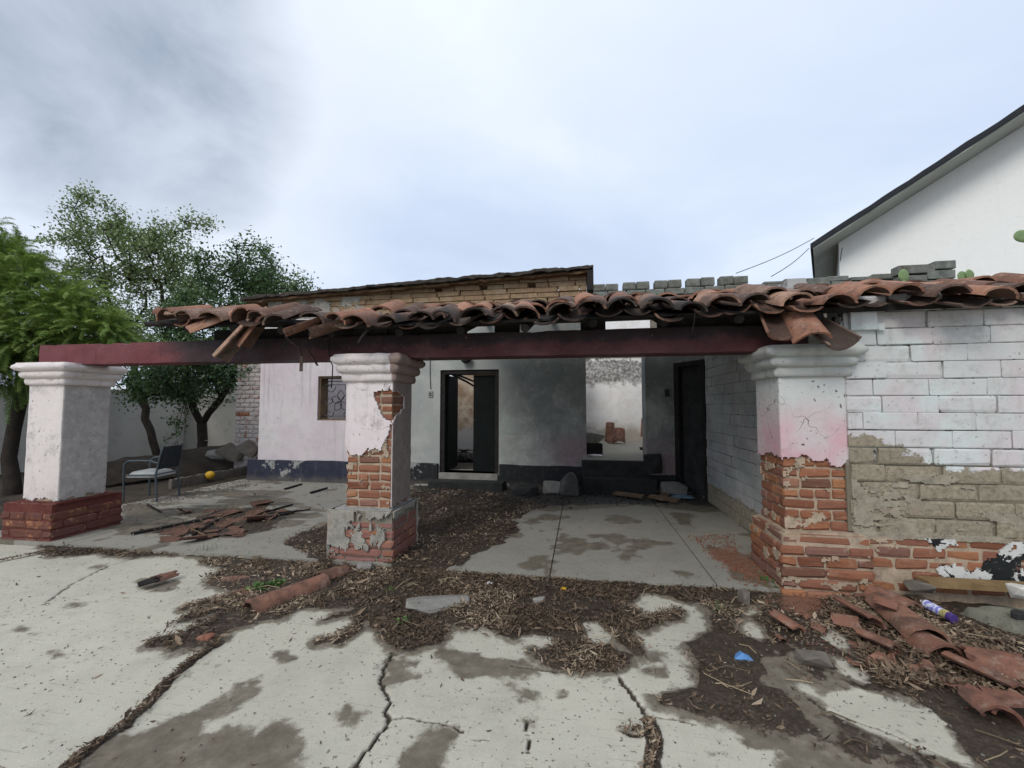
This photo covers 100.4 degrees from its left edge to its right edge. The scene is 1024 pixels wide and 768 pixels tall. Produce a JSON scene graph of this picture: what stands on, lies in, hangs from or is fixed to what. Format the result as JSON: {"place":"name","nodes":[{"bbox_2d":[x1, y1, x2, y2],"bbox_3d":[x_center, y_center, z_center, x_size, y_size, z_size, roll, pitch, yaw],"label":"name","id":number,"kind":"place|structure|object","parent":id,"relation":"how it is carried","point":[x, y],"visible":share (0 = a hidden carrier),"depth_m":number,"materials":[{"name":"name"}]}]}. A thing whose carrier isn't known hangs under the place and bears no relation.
{"place":"outdoors","nodes":[
{"label":"outdoors","id":0,"kind":"place"},
{"bbox_2d":[0,472,246,529],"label":"garden ground","id":1,"kind":"structure","parent":0,"point":[136,491],"depth_m":8.13,"materials":[{"name":"concrete"}]},
{"bbox_2d":[0,216,168,495],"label":"feathery tree","id":2,"kind":"object","parent":1,"relation":"on","point":[65,307],"visible":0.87,"depth_m":7.54,"materials":[{"name":"green plant"}]},
{"bbox_2d":[0,387,184,473],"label":"garden wall","id":3,"kind":"structure","parent":1,"relation":"on","point":[127,435],"depth_m":12.74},
{"bbox_2d":[30,177,228,454],"bbox_3d":[-11.416,-2.014,12.968,5.974,8.611,3.855,-1,-3,9],"label":"garden tree","id":4,"kind":"object","parent":1,"relation":"on","point":[142,241],"visible":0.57,"depth_m":12.63,"materials":[{"name":"green plant"}]},
{"bbox_2d":[106,445,234,484],"bbox_3d":[-7.518,1.780,9.993,1.469,0.538,4.976,-2,-4,33],"label":"garden bed","id":5,"kind":"object","parent":1,"relation":"on","point":[195,461],"visible":0.42,"depth_m":9.47,"materials":[{"name":"soil"}]},
{"bbox_2d":[205,449,224,458],"bbox_3d":[-6.913,1.630,10.062,0.503,0.117,0.353,9,24,-7],"label":"broken slab","id":6,"kind":"object","parent":5,"relation":"on","point":[211,454],"depth_m":9.92,"materials":[{"name":"grey concrete"}]},
{"bbox_2d":[111,388,236,449],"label":"garden wall","id":7,"kind":"structure","parent":1,"relation":"on","point":[221,429],"depth_m":14.43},
{"bbox_2d":[168,466,246,488],"bbox_3d":[-6.337,1.975,9.116,0.095,0.233,2.006,-1,-3,11],"label":"bed edging","id":8,"kind":"object","parent":1,"relation":"on","point":[197,479],"visible":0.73,"depth_m":8.79,"materials":[{"name":"stone"}]},
{"bbox_2d":[111,225,323,447],"bbox_3d":[-7.896,-1.076,11.144,5.371,6.450,3.570,-1,-3,9],"label":"garden tree","id":9,"kind":"object","parent":1,"relation":"on","point":[155,381],"visible":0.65,"depth_m":10.99,"materials":[{"name":"green plant"}]},
{"bbox_2d":[160,385,197,443],"bbox_3d":[-8.560,0.763,10.895,0.942,1.536,0.456,-1,-3,9],"label":"leaf spray","id":10,"kind":"object","parent":9,"relation":"attached to","point":[178,422],"visible":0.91,"depth_m":10.89,"materials":[{"name":"green plant"}]},
{"bbox_2d":[234,364,260,467],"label":"brick pier","id":11,"kind":"structure","parent":1,"relation":"on","point":[247,410],"depth_m":10.12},
{"bbox_2d":[215,442,244,461],"bbox_3d":[-6.576,1.591,10.010,0.554,0.088,0.403,29,39,0],"label":"broken slab","id":12,"kind":"object","parent":11,"relation":"on","point":[229,452],"depth_m":9.94,"materials":[{"name":"concrete"}]},
{"bbox_2d":[235,440,257,457],"bbox_3d":[-6.075,1.504,9.832,0.454,0.098,0.402,31,34,5],"label":"broken slab","id":13,"kind":"object","parent":11,"relation":"on","point":[249,448],"depth_m":9.79,"materials":[{"name":"concrete"}]},
{"bbox_2d":[0,479,779,592],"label":"porch floor","id":14,"kind":"structure","parent":0,"point":[677,556],"depth_m":4.96,"materials":[{"name":"concrete"}]},
{"bbox_2d":[0,362,127,541],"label":"pillar","id":15,"kind":"structure","parent":14,"relation":"on","point":[65,494],"depth_m":4.97,"materials":[{"name":"white paint"}]},
{"bbox_2d":[39,325,807,365],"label":"porch beam","id":16,"kind":"structure","parent":15,"relation":"on","point":[686,341],"depth_m":4.32,"materials":[{"name":"red paint"}]},
{"bbox_2d":[144,272,1023,361],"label":"tiled roof","id":17,"kind":"structure","parent":16,"relation":"on","point":[779,313],"depth_m":3.94,"materials":[{"name":"tile"}]},
{"bbox_2d":[284,336,302,370],"bbox_3d":[-2.234,-0.310,4.373,0.232,0.368,0.041,-1,-3,17],"label":"metal strip","id":18,"kind":"object","parent":17,"relation":"hanging from","point":[301,358],"visible":0.98,"depth_m":4.34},
{"bbox_2d":[898,269,908,280],"bbox_3d":[6.070,-1.622,6.610,0.201,0.323,0.035,0,-3,-5],"label":"nopal","id":19,"kind":"object","parent":17,"relation":"on","point":[903,274],"visible":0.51,"depth_m":6.60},
{"bbox_2d":[957,269,973,278],"bbox_3d":[6.886,-1.642,6.479,0.271,0.197,0.056,0,-3,4],"label":"nopal","id":20,"kind":"object","parent":17,"relation":"on","point":[966,274],"visible":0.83,"depth_m":6.46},
{"bbox_2d":[1013,230,1023,242],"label":"nopal","id":21,"kind":"object","parent":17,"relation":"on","point":[1018,236],"visible":1,"depth_m":5.84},
{"bbox_2d":[122,443,182,502],"bbox_3d":[-5.881,1.441,7.022,0.586,0.885,0.559,0,-3,-3],"label":"chair","id":22,"kind":"object","parent":14,"relation":"on","point":[168,456],"visible":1,"depth_m":6.93,"materials":[{"name":"grey plastic"}]},
{"bbox_2d":[158,536,182,541],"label":"tile shard","id":23,"kind":"object","parent":14,"relation":"on","point":[169,539],"visible":0.85,"depth_m":4.78,"materials":[{"name":"ceramic"}]},
{"bbox_2d":[130,516,213,534],"bbox_3d":[-4.234,1.773,5.372,0.044,0.033,0.879,-2,-4,31],"label":"charred stick","id":24,"kind":"object","parent":14,"relation":"on","point":[159,528],"visible":0.95,"depth_m":5.29,"materials":[{"name":"brown wood"}]},
{"bbox_2d":[158,524,186,535],"bbox_3d":[-4.051,1.759,5.106,0.150,0.042,0.284,10,6,23],"label":"tile shard","id":25,"kind":"object","parent":14,"relation":"on","point":[169,531],"visible":0.72,"depth_m":5.11,"materials":[{"name":"ceramic"}]},
{"bbox_2d":[171,528,189,535],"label":"tile shard","id":26,"kind":"object","parent":14,"relation":"on","point":[184,530],"visible":0.88,"depth_m":5.03,"materials":[{"name":"ceramic"}]},
{"bbox_2d":[122,478,257,511],"bbox_3d":[-5.420,1.906,7.559,0.899,0.036,2.936,-1,-3,9],"label":"garden rubble","id":27,"kind":"object","parent":14,"relation":"on","point":[184,494],"visible":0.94,"depth_m":7.31,"materials":[{"name":"stone"}]},
{"bbox_2d":[192,519,218,535],"bbox_3d":[-3.791,1.768,5.281,0.044,0.033,0.696,1,-3,-14],"label":"charred stick","id":28,"kind":"object","parent":14,"relation":"on","point":[206,526],"visible":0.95,"depth_m":5.28,"materials":[{"name":"brown wood"}]},
{"bbox_2d":[195,532,219,540],"bbox_3d":[-3.491,1.750,4.878,0.120,0.034,0.227,-12,-5,38],"label":"tile shard","id":29,"kind":"object","parent":14,"relation":"on","point":[212,535],"visible":0.77,"depth_m":4.91,"materials":[{"name":"ceramic"}]},
{"bbox_2d":[178,535,207,540],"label":"tile shard","id":30,"kind":"object","parent":29,"relation":"on","point":[193,537],"visible":1,"depth_m":4.71,"materials":[{"name":"ceramic"}]},
{"bbox_2d":[214,519,233,527],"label":"tile shard","id":31,"kind":"object","parent":14,"relation":"on","point":[222,523],"visible":1,"depth_m":5.35,"materials":[{"name":"ceramic"}]},
{"bbox_2d":[211,507,244,517],"bbox_3d":[-3.981,1.807,5.922,0.230,0.056,0.419,-1,2,18],"label":"tile shard","id":32,"kind":"object","parent":14,"relation":"on","point":[230,511],"visible":0.9,"depth_m":5.97,"materials":[{"name":"ceramic"}]},
{"bbox_2d":[222,528,243,534],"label":"tile shard","id":33,"kind":"object","parent":14,"relation":"on","point":[233,531],"visible":0.94,"depth_m":5.05,"materials":[{"name":"ceramic"}]},
{"bbox_2d":[231,514,253,521],"bbox_3d":[-3.592,1.825,5.586,0.255,0.071,0.474,11,6,20],"label":"tile shard","id":34,"kind":"object","parent":14,"relation":"on","point":[242,518],"visible":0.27,"depth_m":5.66,"materials":[{"name":"ceramic"}]},
{"bbox_2d":[247,514,267,520],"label":"tile shard","id":35,"kind":"object","parent":14,"relation":"on","point":[256,517],"visible":0.99,"depth_m":5.54,"materials":[{"name":"ceramic"}]},
{"bbox_2d":[246,507,268,514],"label":"tile shard","id":36,"kind":"object","parent":14,"relation":"on","point":[258,510],"visible":0.83,"depth_m":6.03,"materials":[{"name":"ceramic"}]},
{"bbox_2d":[249,499,273,505],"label":"tile shard","id":37,"kind":"object","parent":14,"relation":"on","point":[260,502],"visible":0.99,"depth_m":6.51,"materials":[{"name":"ceramic"}]},
{"bbox_2d":[326,353,425,561],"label":"pillar","id":38,"kind":"structure","parent":14,"relation":"on","point":[373,517],"depth_m":4.29,"materials":[{"name":"white brick"}]},
{"bbox_2d":[127,480,715,567],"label":"leaf litter","id":39,"kind":"object","parent":14,"relation":"on","point":[492,539],"visible":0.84,"depth_m":5.41,"materials":[{"name":"brown plant"}]},
{"bbox_2d":[513,485,538,496],"bbox_3d":[0.240,1.837,7.290,0.421,0.195,0.302,-1,-3,9],"label":"rubble piece","id":40,"kind":"object","parent":14,"relation":"on","point":[524,490],"visible":0.86,"depth_m":7.17,"materials":[{"name":"concrete"}]},
{"bbox_2d":[543,481,559,493],"bbox_3d":[0.703,1.814,7.418,0.336,0.234,0.202,0,-3,3],"label":"block piece","id":41,"kind":"object","parent":14,"relation":"on","point":[550,487],"visible":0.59,"depth_m":7.34,"materials":[{"name":"grey concrete"}]},
{"bbox_2d":[410,485,700,507],"bbox_3d":[0.629,1.897,7.635,5.994,0.045,2.602,-1,-3,9],"label":"soot rubble","id":42,"kind":"object","parent":14,"relation":"on","point":[567,498],"visible":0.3,"depth_m":6.96,"materials":[{"name":"concrete"}]},
{"bbox_2d":[559,472,578,496],"bbox_3d":[0.980,1.739,7.340,0.342,0.409,0.302,-1,-3,9],"label":"boulder","id":43,"kind":"object","parent":14,"relation":"on","point":[569,484],"visible":0.98,"depth_m":7.20,"materials":[{"name":"stone"}]},
{"bbox_2d":[583,476,656,495],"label":"passage steps","id":44,"kind":"structure","parent":14,"relation":"on","point":[611,485],"depth_m":7.33,"materials":[{"name":"concrete"}]},
{"bbox_2d":[613,491,644,498],"bbox_3d":[1.924,1.829,7.052,0.522,0.058,0.123,-3,-4,43],"label":"board","id":45,"kind":"object","parent":14,"relation":"on","point":[627,494],"visible":1,"depth_m":7.02,"materials":[{"name":"brown wood"}]},
{"bbox_2d":[648,494,679,502],"bbox_3d":[2.409,1.814,6.780,0.123,0.058,0.500,3,-4,-40],"label":"board","id":46,"kind":"object","parent":14,"relation":"on","point":[665,498],"visible":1,"depth_m":6.71,"materials":[{"name":"brown wood"}]},
{"bbox_2d":[659,481,687,494],"bbox_3d":[2.740,1.795,7.252,0.422,0.253,0.301,-1,-3,9],"label":"rubble piece","id":47,"kind":"object","parent":14,"relation":"on","point":[675,488],"visible":0.77,"depth_m":7.12,"materials":[{"name":"grey concrete"}]},
{"bbox_2d":[670,493,695,498],"bbox_3d":[2.818,1.838,7.065,0.376,0.059,0.280,-1,-3,9],"label":"cloth","id":48,"kind":"object","parent":14,"relation":"on","point":[682,495],"visible":0.93,"depth_m":6.98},
{"bbox_2d":[704,278,808,533],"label":"block wall","id":49,"kind":"structure","parent":14,"relation":"on","point":[734,476],"depth_m":5.65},
{"bbox_2d":[591,260,955,343],"bbox_3d":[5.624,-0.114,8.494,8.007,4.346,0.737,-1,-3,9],"label":"block parapet","id":50,"kind":"structure","parent":49,"relation":"on","point":[933,271],"depth_m":8.89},
{"bbox_2d":[737,343,875,598],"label":"pillar","id":51,"kind":"structure","parent":14,"relation":"on","point":[805,541],"depth_m":3.59,"materials":[{"name":"red brick"}]},
{"bbox_2d":[0,544,1023,767],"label":"courtyard pavement","id":52,"kind":"structure","parent":0,"point":[297,701],"depth_m":2.35,"materials":[{"name":"concrete"}]},
{"bbox_2d":[137,575,161,586],"bbox_3d":[-3.116,1.694,3.676,0.086,0.039,0.169,13,8,41],"label":"burnt flake","id":53,"kind":"object","parent":52,"relation":"on","point":[148,581],"visible":1,"depth_m":3.65,"materials":[{"name":"brown wood"}]},
{"bbox_2d":[150,570,179,582],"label":"roof tile","id":54,"kind":"object","parent":52,"relation":"on","point":[168,575],"visible":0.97,"depth_m":3.78,"materials":[{"name":"ceramic"}]},
{"bbox_2d":[195,633,214,640],"bbox_3d":[-2.052,1.691,2.841,0.120,0.049,0.078,-1,-3,9],"label":"brick piece","id":55,"kind":"object","parent":52,"relation":"on","point":[207,636],"visible":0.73,"depth_m":2.82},
{"bbox_2d":[220,575,249,580],"bbox_3d":[-2.495,1.749,3.824,0.262,0.029,0.121,1,-3,-19],"label":"brick piece","id":56,"kind":"object","parent":52,"relation":"on","point":[234,578],"visible":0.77,"depth_m":3.83,"materials":[{"name":"brick"}]},
{"bbox_2d":[244,581,271,590],"bbox_3d":[-2.143,1.711,3.619,0.216,0.054,0.175,1,-3,-16],"label":"weed","id":57,"kind":"object","parent":52,"relation":"on","point":[256,584],"visible":0.86,"depth_m":3.61,"materials":[{"name":"green plant"}]},
{"bbox_2d":[265,578,286,586],"bbox_3d":[-2.044,1.722,3.705,0.150,0.042,0.133,-1,-3,9],"label":"weed","id":58,"kind":"object","parent":52,"relation":"on","point":[273,582],"visible":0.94,"depth_m":3.69,"materials":[{"name":"green plant"}]},
{"bbox_2d":[242,573,330,613],"bbox_3d":[-1.812,1.686,3.470,0.199,0.091,0.631,-2,-3,35],"label":"roof tile","id":59,"kind":"object","parent":52,"relation":"on","point":[260,603],"visible":0.97,"depth_m":3.40,"materials":[{"name":"ceramic"}]},
{"bbox_2d":[316,565,352,579],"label":"roof tile","id":60,"kind":"object","parent":52,"relation":"on","point":[334,572],"visible":0.9,"depth_m":3.85,"materials":[{"name":"ceramic"}]},
{"bbox_2d":[356,561,374,569],"bbox_3d":[-1.407,1.743,4.077,0.161,0.068,0.101,-1,-3,9],"label":"stone","id":61,"kind":"object","parent":52,"relation":"on","point":[366,565],"visible":0.78,"depth_m":4.04,"materials":[{"name":"stone"}]},
{"bbox_2d":[405,594,469,613],"bbox_3d":[-0.567,1.712,3.318,0.504,0.068,0.251,2,-2,-11],"label":"flat stone","id":62,"kind":"object","parent":52,"relation":"on","point":[420,604],"visible":0.74,"depth_m":3.29,"materials":[{"name":"stone"}]},
{"bbox_2d":[0,552,906,767],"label":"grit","id":63,"kind":"object","parent":52,"relation":"on","point":[522,752],"visible":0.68,"depth_m":2.38,"materials":[{"name":"stone"}]},
{"bbox_2d":[0,544,1023,767],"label":"leaf litter","id":64,"kind":"object","parent":52,"relation":"on","point":[74,758],"visible":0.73,"depth_m":3.08,"materials":[{"name":"brown plant"}]},
{"bbox_2d":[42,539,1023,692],"bbox_3d":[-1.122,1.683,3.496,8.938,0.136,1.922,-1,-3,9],"label":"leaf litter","id":65,"kind":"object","parent":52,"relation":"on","point":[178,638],"visible":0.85,"depth_m":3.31,"materials":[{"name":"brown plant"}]},
{"bbox_2d":[54,549,1023,767],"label":"rubble crumbs","id":66,"kind":"object","parent":52,"relation":"on","point":[845,722],"visible":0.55,"depth_m":2.74,"materials":[{"name":"stone"}]},
{"bbox_2d":[67,546,1023,760],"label":"twigs","id":67,"kind":"object","parent":52,"relation":"on","point":[720,682],"visible":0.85,"depth_m":3.07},
{"bbox_2d":[737,589,749,605],"bbox_3d":[1.835,1.704,3.362,0.090,0.146,0.101,-1,-3,9],"label":"stone","id":68,"kind":"object","parent":52,"relation":"on","point":[743,596],"visible":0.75,"depth_m":3.34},
{"bbox_2d":[734,651,752,660],"bbox_3d":[1.420,1.666,2.607,0.103,0.039,0.083,-2,-4,36],"label":"plastic shard","id":69,"kind":"object","parent":52,"relation":"on","point":[739,655],"visible":0.96,"depth_m":2.60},
{"bbox_2d":[688,533,821,624],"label":"brick crumbs","id":70,"kind":"object","parent":52,"relation":"on","point":[741,563],"visible":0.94,"depth_m":4.10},
{"bbox_2d":[768,609,804,631],"bbox_3d":[1.901,1.640,2.965,0.143,0.049,0.226,25,-5,-16],"label":"roof tile","id":71,"kind":"object","parent":52,"relation":"on","point":[777,615],"visible":1,"depth_m":2.92,"materials":[{"name":"ceramic"}]},
{"bbox_2d":[795,649,833,667],"bbox_3d":[1.821,1.667,2.572,0.171,0.097,0.131,-1,-3,9],"label":"stone","id":72,"kind":"object","parent":52,"relation":"on","point":[812,658],"visible":0.94,"depth_m":2.54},
{"bbox_2d":[810,620,826,631],"bbox_3d":[2.114,1.678,2.957,0.074,0.018,0.105,-18,18,-35],"label":"tile shard","id":73,"kind":"object","parent":52,"relation":"on","point":[818,626],"visible":0.98,"depth_m":2.94,"materials":[{"name":"ceramic"}]},
{"bbox_2d":[827,611,860,627],"bbox_3d":[2.314,1.641,2.975,0.174,0.058,0.161,-1,-3,21],"label":"roof tile","id":74,"kind":"object","parent":52,"relation":"on","point":[844,620],"visible":0.95,"depth_m":2.94,"materials":[{"name":"ceramic"}]},
{"bbox_2d":[863,652,883,666],"bbox_3d":[2.183,1.671,2.567,0.121,0.078,0.091,-1,-3,9],"label":"brick piece","id":75,"kind":"object","parent":52,"relation":"on","point":[873,655],"visible":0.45,"depth_m":2.55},
{"bbox_2d":[852,626,899,654],"bbox_3d":[2.308,1.625,2.715,0.174,0.080,0.225,21,-8,-28],"label":"roof tile","id":76,"kind":"object","parent":52,"relation":"on","point":[880,640],"visible":0.95,"depth_m":2.67,"materials":[{"name":"ceramic"}]},
{"bbox_2d":[785,595,1015,716],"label":"tile crumbs","id":77,"kind":"object","parent":52,"relation":"on","point":[924,685],"visible":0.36,"depth_m":2.77,"materials":[{"name":"ceramic"}]},
{"bbox_2d":[864,591,952,644],"bbox_3d":[2.734,1.607,2.974,0.260,0.114,0.552,8,1,15],"label":"roof tile","id":78,"kind":"object","parent":52,"relation":"on","point":[905,621],"visible":0.8,"depth_m":2.86,"materials":[{"name":"ceramic"}]},
{"bbox_2d":[873,595,899,610],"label":"roof tile","id":79,"kind":"object","parent":78,"relation":"on","point":[891,604],"visible":0.94,"depth_m":2.99,"materials":[{"name":"ceramic"}]},
{"bbox_2d":[862,585,922,607],"bbox_3d":[2.842,1.610,3.212,0.222,0.097,0.302,-20,6,-8],"label":"roof tile","id":80,"kind":"object","parent":78,"relation":"on","point":[905,601],"visible":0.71,"depth_m":3.20,"materials":[{"name":"ceramic"}]},
{"bbox_2d":[812,592,1023,692],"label":"leaf litter","id":81,"kind":"object","parent":52,"relation":"on","point":[887,666],"visible":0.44,"depth_m":2.69,"materials":[{"name":"brown plant"}]},
{"bbox_2d":[833,595,886,628],"bbox_3d":[2.474,1.616,3.055,0.159,0.058,0.334,29,-3,1],"label":"roof tile","id":82,"kind":"object","parent":81,"relation":"on","point":[874,619],"visible":1,"depth_m":2.98,"materials":[{"name":"ceramic"}]},
{"bbox_2d":[876,651,896,664],"bbox_3d":[2.235,1.637,2.547,0.088,0.023,0.111,-22,-2,35],"label":"tile shard","id":83,"kind":"object","parent":81,"relation":"on","point":[891,657],"visible":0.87,"depth_m":2.54,"materials":[{"name":"ceramic"}]},
{"bbox_2d":[900,630,965,658],"bbox_3d":[2.644,1.626,2.708,0.234,0.095,0.252,3,-1,4],"label":"roof tile","id":84,"kind":"object","parent":81,"relation":"on","point":[927,642],"visible":0.86,"depth_m":2.65,"materials":[{"name":"ceramic"}]},
{"bbox_2d":[920,599,957,622],"bbox_3d":[3.090,1.643,3.100,0.064,0.075,0.242,0,-3,0],"label":"spray can","id":85,"kind":"object","parent":81,"relation":"on","point":[945,614],"visible":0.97,"depth_m":3.06,"materials":[{"name":"purple paint"}]},
{"bbox_2d":[903,579,936,592],"bbox_3d":[3.153,1.569,3.301,0.170,0.088,0.117,-1,-3,9],"label":"stone","id":86,"kind":"object","parent":52,"relation":"on","point":[914,585],"visible":0.98,"depth_m":3.27,"materials":[{"name":"stone"}]},
{"bbox_2d":[827,292,1023,607],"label":"block wall","id":87,"kind":"structure","parent":52,"relation":"on","point":[933,468],"depth_m":3.44,"materials":[{"name":"white brick"}]},
{"bbox_2d":[918,659,934,673],"bbox_3d":[2.437,1.658,2.508,0.100,0.028,0.075,-10,10,-43],"label":"tile shard","id":88,"kind":"object","parent":52,"relation":"on","point":[927,663],"visible":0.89,"depth_m":2.50,"materials":[{"name":"ceramic"}]},
{"bbox_2d":[916,576,1023,591],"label":"plank","id":89,"kind":"object","parent":52,"relation":"on","point":[969,584],"visible":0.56,"depth_m":3.24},
{"bbox_2d":[941,651,1023,693],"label":"roof tile","id":90,"kind":"object","parent":52,"relation":"on","point":[999,678],"visible":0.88,"depth_m":2.36,"materials":[{"name":"ceramic"}]},
{"bbox_2d":[956,645,1023,681],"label":"roof tile","id":91,"kind":"object","parent":52,"relation":"on","point":[1009,664],"visible":0.84,"depth_m":2.44,"materials":[{"name":"ceramic"}]},
{"bbox_2d":[956,683,1023,727],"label":"roof tile","id":92,"kind":"object","parent":52,"relation":"on","point":[981,700],"visible":1,"depth_m":2.10,"materials":[{"name":"ceramic"}]},
{"bbox_2d":[959,606,1023,634],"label":"concrete slab","id":93,"kind":"structure","parent":52,"relation":"on","point":[996,615],"depth_m":3.03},
{"bbox_2d":[1005,583,1023,598],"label":"plaster lump","id":94,"kind":"object","parent":93,"relation":"on","point":[1015,590],"visible":1,"depth_m":2.99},
{"bbox_2d":[1010,609,1023,619],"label":"stone","id":95,"kind":"object","parent":93,"relation":"on","point":[1016,614],"visible":1,"depth_m":2.95,"materials":[{"name":"stone"}]},
{"bbox_2d":[983,686,1023,714],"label":"roof tile","id":96,"kind":"object","parent":52,"relation":"on","point":[1010,697],"visible":0.67,"depth_m":2.11,"materials":[{"name":"ceramic"}]},
{"bbox_2d":[0,0,1023,388],"label":"sky","id":97,"kind":"structure","parent":0,"point":[372,141],"materials":[{"name":"white"}]},
{"bbox_2d":[586,320,649,440],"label":"wall","id":98,"kind":"structure","parent":0,"point":[614,390],"depth_m":12.29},
{"bbox_2d":[587,441,690,492],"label":"passage floor","id":99,"kind":"structure","parent":0,"point":[626,450],"depth_m":9.28,"materials":[{"name":"concrete"}]},
{"bbox_2d":[587,443,602,454],"bbox_3d":[1.667,1.322,8.687,0.340,0.220,0.260,-1,-3,9],"label":"wooden box","id":100,"kind":"object","parent":99,"relation":"on","point":[594,448],"visible":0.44,"depth_m":8.56,"materials":[{"name":"brown wood"}]},
{"bbox_2d":[586,427,604,442],"bbox_3d":[1.919,1.250,10.172,0.496,0.332,0.401,12,18,-7],"label":"plaster lump","id":101,"kind":"object","parent":99,"relation":"on","point":[593,435],"visible":0.65,"depth_m":9.99,"materials":[{"name":"grey concrete"}]},
{"bbox_2d":[605,422,614,441],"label":"roof tile","id":102,"kind":"object","parent":99,"relation":"on","point":[610,426],"visible":0.69,"depth_m":11.85,"materials":[{"name":"ceramic"}]},
{"bbox_2d":[612,428,624,442],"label":"roof tile","id":103,"kind":"object","parent":99,"relation":"on","point":[618,434],"visible":1,"depth_m":11.16,"materials":[{"name":"ceramic"}]},
{"label":"yard ground","id":104,"kind":"structure","parent":0,"visible":0},
{"bbox_2d":[240,265,707,500],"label":"house","id":105,"kind":"structure","parent":104,"relation":"on","point":[511,423],"depth_m":8.16,"materials":[{"name":"white plaster"},{"name":"dark blue paint"},{"name":"brick"}]},
{"bbox_2d":[318,376,345,420],"bbox_3d":[-3.563,0.296,8.800,0.750,0.900,0.260,-1,-3,9],"label":"window","id":106,"kind":"structure","parent":105,"relation":"in","point":[323,410],"depth_m":8.77,"materials":[{"name":"brown wood"}]},
{"bbox_2d":[457,452,470,461],"bbox_3d":[-1.109,1.684,9.828,0.343,0.194,0.262,-1,-3,9],"label":"rubble piece","id":107,"kind":"object","parent":105,"relation":"on","point":[462,456],"visible":0.72,"depth_m":9.72,"materials":[{"name":"concrete"}]},
{"bbox_2d":[643,454,661,473],"bbox_3d":[2.471,1.393,7.488,0.302,0.332,0.252,-1,-3,9],"label":"rubble piece","id":108,"kind":"object","parent":105,"relation":"on","point":[653,463],"visible":1,"depth_m":7.39,"materials":[{"name":"concrete"}]},
{"bbox_2d":[810,104,1023,278],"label":"white house","id":109,"kind":"structure","parent":104,"relation":"on","point":[962,205],"depth_m":11.34,"materials":[{"name":"paint"}]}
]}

